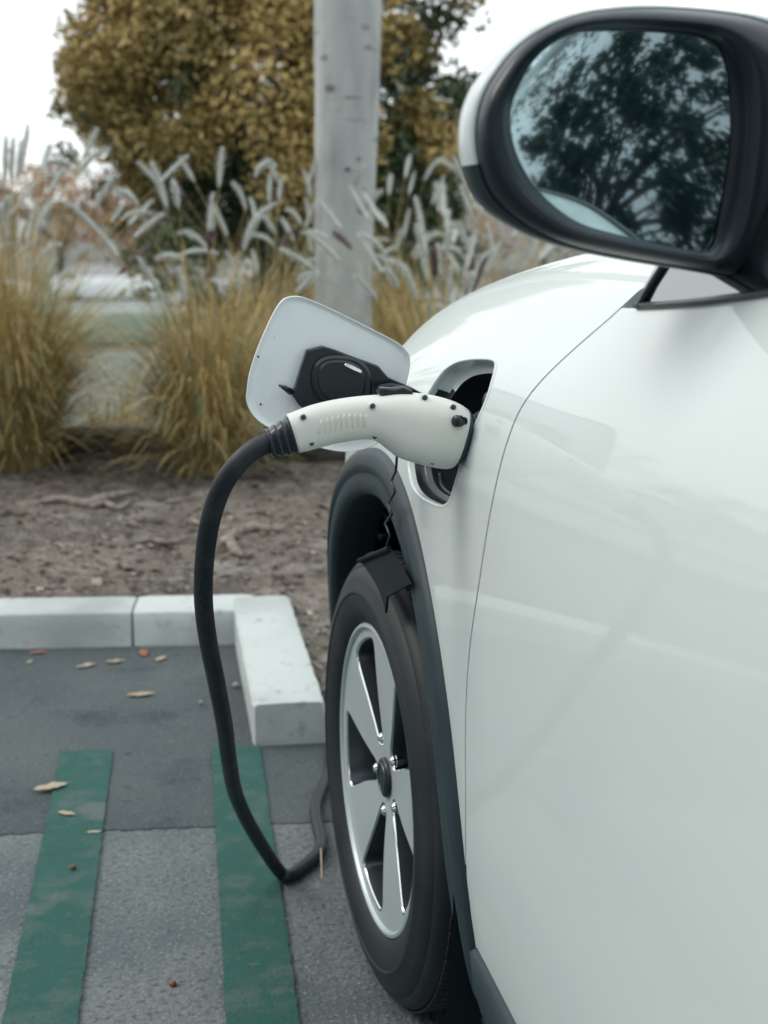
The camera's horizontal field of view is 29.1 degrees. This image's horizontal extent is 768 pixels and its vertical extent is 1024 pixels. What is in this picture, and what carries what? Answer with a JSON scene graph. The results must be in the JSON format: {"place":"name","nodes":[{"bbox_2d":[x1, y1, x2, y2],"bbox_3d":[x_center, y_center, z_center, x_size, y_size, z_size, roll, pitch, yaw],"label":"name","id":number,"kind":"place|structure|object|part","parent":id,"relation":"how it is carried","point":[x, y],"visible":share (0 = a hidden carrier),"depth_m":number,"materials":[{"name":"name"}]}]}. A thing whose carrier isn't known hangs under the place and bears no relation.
{"place":"outdoors","nodes":[
{"label":"outdoors","id":0,"kind":"place"},
{"bbox_2d":[3,278,39,305],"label":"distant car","id":1,"kind":"object","parent":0,"point":[20,286],"visible":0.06,"depth_m":55.17,"materials":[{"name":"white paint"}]},
{"bbox_2d":[0,199,135,419],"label":"fountain grass","id":2,"kind":"object","parent":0,"point":[117,213],"depth_m":7.20,"materials":[{"name":"beige plant"}]},
{"bbox_2d":[60,305,215,427],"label":"fountain grass","id":3,"kind":"object","parent":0,"point":[122,418],"depth_m":6.78,"materials":[{"name":"beige plant"}]},
{"bbox_2d":[61,351,265,430],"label":"pavement","id":4,"kind":"structure","parent":0,"point":[121,369],"depth_m":9.21,"materials":[{"name":"concrete"}]},
{"bbox_2d":[0,641,331,834],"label":"parking lot","id":5,"kind":"structure","parent":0,"point":[161,741],"depth_m":3.12,"materials":[{"name":"grey asphalt"}]},
{"bbox_2d":[29,650,46,652],"bbox_3d":[-0.862,0.349,3.686,0.044,0.004,0.019,-2,12,-10],"label":"fallen leaf","id":6,"kind":"object","parent":5,"relation":"on","point":[40,651],"visible":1,"depth_m":3.69,"materials":[{"name":"brown plant"}]},
{"bbox_2d":[33,782,67,789],"bbox_3d":[-0.636,0.524,2.828,0.068,0.006,0.029,-5,13,-23],"label":"fallen leaf","id":7,"kind":"object","parent":5,"relation":"on","point":[50,785],"visible":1,"depth_m":2.83,"materials":[{"name":"beige plant"}]},
{"bbox_2d":[0,596,136,648],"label":"kerb stone","id":8,"kind":"object","parent":5,"relation":"on","point":[59,622],"visible":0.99,"depth_m":3.74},
{"bbox_2d":[77,663,94,666],"bbox_3d":[-0.721,0.371,3.581,0.022,0.005,0.052,10,16,41],"label":"fallen leaf","id":9,"kind":"object","parent":5,"relation":"on","point":[86,664],"visible":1,"depth_m":3.58,"materials":[{"name":"beige plant"}]},
{"bbox_2d":[105,659,124,661],"bbox_3d":[-0.657,0.364,3.614,0.048,0.006,0.020,-2,12,-10],"label":"fallen leaf","id":10,"kind":"object","parent":5,"relation":"on","point":[116,660],"visible":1,"depth_m":3.62,"materials":[{"name":"beige plant"}]},
{"bbox_2d":[127,692,154,695],"bbox_3d":[-0.553,0.415,3.371,0.064,0.005,0.027,-2,12,-10],"label":"fallen leaf","id":11,"kind":"object","parent":5,"relation":"on","point":[138,694],"visible":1,"depth_m":3.37,"materials":[{"name":"beige plant"}]},
{"bbox_2d":[139,648,148,655],"bbox_3d":[-0.598,0.350,3.686,0.026,0.005,0.060,-2,12,-10],"label":"fallen leaf","id":12,"kind":"object","parent":5,"relation":"on","point":[143,652],"visible":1,"depth_m":3.69,"materials":[{"name":"orange plant"}]},
{"bbox_2d":[155,655,165,660],"bbox_3d":[-0.548,0.359,3.638,0.019,0.004,0.044,7,14,31],"label":"fallen leaf","id":13,"kind":"object","parent":5,"relation":"on","point":[160,658],"visible":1,"depth_m":3.64,"materials":[{"name":"beige plant"}]},
{"bbox_2d":[133,594,251,646],"bbox_3d":[-0.490,0.288,3.833,0.297,0.109,0.178,-1,12,-4],"label":"kerb stone","id":14,"kind":"object","parent":5,"relation":"on","point":[164,620],"visible":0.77,"depth_m":3.75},
{"bbox_2d":[234,595,325,745],"bbox_3d":[-0.253,0.361,3.477,0.165,0.113,0.857,-2,12,-8],"label":"kerb stone","id":15,"kind":"object","parent":5,"relation":"on","point":[284,701],"visible":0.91,"depth_m":3.24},
{"bbox_2d":[0,452,344,704],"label":"planting bed","id":16,"kind":"object","parent":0,"point":[69,582],"visible":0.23,"depth_m":4.67,"materials":[{"name":"brown soil"}]},
{"bbox_2d":[38,490,137,507],"bbox_3d":[-1.006,-0.042,5.104,0.355,0.039,0.118,-6,13,-26],"label":"surface root","id":17,"kind":"object","parent":16,"relation":"on","point":[79,502],"visible":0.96,"depth_m":5.08,"materials":[{"name":"brown plant"}]},
{"bbox_2d":[89,499,132,510],"bbox_3d":[-0.932,-0.028,5.059,0.119,0.028,0.115,3,12,14],"label":"surface root","id":18,"kind":"object","parent":16,"relation":"on","point":[109,504],"visible":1,"depth_m":5.03,"materials":[{"name":"brown plant"}]},
{"bbox_2d":[0,123,242,475],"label":"fountain grass","id":19,"kind":"object","parent":16,"relation":"on","point":[26,357],"depth_m":5.64,"materials":[{"name":"beige plant"}]},
{"bbox_2d":[132,535,196,544],"bbox_3d":[-0.658,0.086,4.522,0.216,0.023,0.066,-5,13,-22],"label":"surface root","id":20,"kind":"object","parent":16,"relation":"on","point":[159,541],"visible":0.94,"depth_m":4.51,"materials":[{"name":"brown plant"}]},
{"bbox_2d":[22,146,336,481],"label":"fountain grass","id":21,"kind":"object","parent":16,"relation":"on","point":[201,411],"depth_m":5.45,"materials":[{"name":"beige plant"}]},
{"bbox_2d":[189,517,199,524],"bbox_3d":[-0.611,0.031,4.823,0.099,0.018,0.035,10,16,41],"label":"surface root","id":22,"kind":"object","parent":16,"relation":"on","point":[193,521],"visible":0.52,"depth_m":4.81,"materials":[{"name":"brown plant"}]},
{"bbox_2d":[224,532,243,556],"bbox_3d":[-0.461,0.101,4.492,0.037,0.038,0.237,-3,12,-15],"label":"surface root","id":23,"kind":"object","parent":16,"relation":"on","point":[232,545],"visible":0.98,"depth_m":4.44,"materials":[{"name":"brown plant"}]},
{"bbox_2d":[220,522,285,544],"bbox_3d":[-0.442,0.064,4.658,0.101,0.032,0.311,8,14,35],"label":"surface root","id":24,"kind":"object","parent":16,"relation":"on","point":[246,527],"visible":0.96,"depth_m":4.71,"materials":[{"name":"brown plant"}]},
{"bbox_2d":[310,660,324,669],"bbox_3d":[-0.168,0.345,3.400,0.013,0.013,0.109,-7,14,-31],"label":"surface root","id":25,"kind":"object","parent":16,"relation":"on","point":[314,664],"visible":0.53,"depth_m":3.37,"materials":[{"name":"brown plant"}]},
{"bbox_2d":[0,821,445,1023],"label":"concrete pavement","id":26,"kind":"structure","parent":0,"point":[155,926],"depth_m":2.28,"materials":[{"name":"grey concrete"}]},
{"bbox_2d":[1,750,112,1023],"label":"painted stripe","id":27,"kind":"object","parent":26,"relation":"on","point":[45,986],"visible":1,"depth_m":2.37,"materials":[{"name":"green paint"}]},
{"bbox_2d":[58,811,75,814],"bbox_3d":[-0.580,0.551,2.707,0.036,0.003,0.016,6,13,26],"label":"fallen leaf","id":28,"kind":"object","parent":27,"relation":"on","point":[67,812],"visible":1,"depth_m":2.71,"materials":[{"name":"beige plant"}]},
{"bbox_2d":[86,830,100,832],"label":"fallen leaf","id":29,"kind":"object","parent":27,"relation":"on","point":[95,831],"visible":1,"depth_m":2.63,"materials":[{"name":"beige plant"}]},
{"bbox_2d":[169,980,176,986],"bbox_3d":[-0.303,0.677,2.126,0.011,0.008,0.012,-8,14,-34],"label":"berry","id":30,"kind":"object","parent":26,"relation":"on","point":[172,983],"visible":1,"depth_m":2.12,"materials":[{"name":"brown food"}]},
{"bbox_2d":[211,746,299,1023],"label":"painted stripe","id":31,"kind":"object","parent":26,"relation":"on","point":[258,983],"visible":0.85,"depth_m":2.32,"materials":[{"name":"green paint"}]},
{"bbox_2d":[246,4,767,1023],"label":"parked car","id":32,"kind":"object","parent":26,"relation":"on","point":[546,712],"visible":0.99,"depth_m":1.16,"materials":[{"name":"white paint"}]},
{"bbox_2d":[264,386,474,468],"bbox_3d":[0.000,-0.088,1.576,0.258,0.094,0.114,-2,12,-10],"label":"charging plug","id":33,"kind":"object","parent":32,"relation":"attached to","point":[407,424],"visible":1,"depth_m":1.54,"materials":[{"name":"white plastic"}]},
{"bbox_2d":[194,433,327,882],"bbox_3d":[-0.102,0.184,2.378,0.177,0.867,1.568,1,12,7],"label":"charging cable","id":34,"kind":"object","parent":33,"relation":"attached to","point":[240,460],"visible":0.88,"depth_m":1.76,"materials":[{"name":"rubber"}]},
{"bbox_3d":[0.249,0.222,0.949,0.103,0.810,1.286,-2,12,-10],"label":"front door","id":35,"kind":"part","parent":32,"relation":"part of","materials":[{"name":"white paint"}]},
{"bbox_3d":[0.412,-0.330,0.748,0.206,0.515,0.980,-2,12,-10],"label":"front side window","id":36,"kind":"part","parent":32,"relation":"part of","materials":[{"name":"black"}]},
{"bbox_2d":[10,309,441,343],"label":"grass verge","id":37,"kind":"object","parent":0,"point":[131,320],"depth_m":15.74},
{"bbox_2d":[36,288,478,314],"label":"road","id":38,"kind":"structure","parent":0,"point":[129,305],"depth_m":57.59,"materials":[{"name":"grey asphalt"}]},
{"bbox_2d":[50,261,161,300],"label":"distant car","id":39,"kind":"object","parent":38,"relation":"on","point":[113,273],"visible":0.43,"depth_m":58.48,"materials":[{"name":"white paint"}]},
{"bbox_2d":[207,263,310,300],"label":"distant car","id":40,"kind":"object","parent":38,"relation":"on","point":[225,278],"visible":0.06,"depth_m":56.52,"materials":[{"name":"silver metal"}]},
{"bbox_2d":[115,154,417,427],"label":"fountain grass","id":41,"kind":"object","parent":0,"point":[171,255],"depth_m":7.27,"materials":[{"name":"beige plant"}]},
{"bbox_2d":[0,207,583,351],"bbox_3d":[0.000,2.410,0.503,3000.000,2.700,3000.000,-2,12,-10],"label":"ground","id":42,"kind":"structure","parent":0,"point":[508,271],"depth_m":105.75,"materials":[{"name":"grey concrete"}]},
{"bbox_2d":[0,156,100,450],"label":"fountain grass","id":43,"kind":"object","parent":42,"relation":"on","point":[52,161],"depth_m":6.12,"materials":[{"name":"beige plant"}]},
{"bbox_2d":[0,146,156,274],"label":"distant shrub","id":44,"kind":"object","parent":42,"relation":"on","point":[67,180],"visible":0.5,"depth_m":70.88,"materials":[{"name":"orange plant"}]},
{"bbox_2d":[23,143,220,264],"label":"distant tree","id":45,"kind":"object","parent":42,"relation":"on","point":[85,175],"visible":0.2,"depth_m":91.37,"materials":[{"name":"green plant"}]},
{"bbox_2d":[94,175,242,277],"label":"distant tree","id":46,"kind":"object","parent":42,"relation":"on","point":[108,220],"visible":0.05,"depth_m":74.69,"materials":[{"name":"orange plant"}]},
{"bbox_2d":[52,426,345,461],"bbox_3d":[-0.088,-0.219,5.966,8.522,0.202,0.189,2,12,8],"label":"timber edging","id":47,"kind":"object","parent":42,"relation":"on","point":[316,455],"visible":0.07,"depth_m":6.00,"materials":[{"name":"brown wood"}]},
{"bbox_2d":[44,0,491,332],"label":"golden bush","id":48,"kind":"object","parent":42,"relation":"on","point":[112,89],"visible":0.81,"depth_m":12.36,"materials":[{"name":"yellow plant"}]},
{"bbox_2d":[314,0,381,328],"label":"tree","id":49,"kind":"object","parent":42,"relation":"on","point":[347,38],"visible":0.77,"depth_m":7.06,"materials":[{"name":"grey plant"}]},
{"bbox_2d":[278,182,574,451],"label":"fountain grass","id":50,"kind":"object","parent":42,"relation":"on","point":[436,260],"depth_m":6.05,"materials":[{"name":"beige plant"}]},
{"bbox_2d":[432,179,584,265],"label":"distant shrub","id":51,"kind":"object","parent":42,"relation":"on","point":[496,235],"visible":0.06,"depth_m":79.77,"materials":[{"name":"grey plant"}]},
{"bbox_2d":[252,158,389,317],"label":"fountain grass","id":52,"kind":"object","parent":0,"point":[291,211],"depth_m":8.95,"materials":[{"name":"grey plant"}]},
{"bbox_2d":[320,848,322,880],"bbox_3d":[-0.109,0.577,2.545,0.004,0.013,0.238,-1,12,-4],"label":"straw","id":53,"kind":"object","parent":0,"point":[321,864],"visible":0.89,"depth_m":2.47,"materials":[{"name":"beige plant"}]},
{"bbox_2d":[296,153,464,345],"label":"fountain grass","id":54,"kind":"object","parent":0,"point":[381,310],"depth_m":7.96,"materials":[{"name":"beige plant"}]},
{"bbox_2d":[0,0,767,206],"label":"sky","id":55,"kind":"structure","parent":0,"point":[27,42],"materials":[{"name":"white"}]},
{"bbox_2d":[360,156,581,331],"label":"fountain grass","id":56,"kind":"object","parent":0,"point":[459,174],"depth_m":6.87,"materials":[{"name":"grey plant"}]}
]}

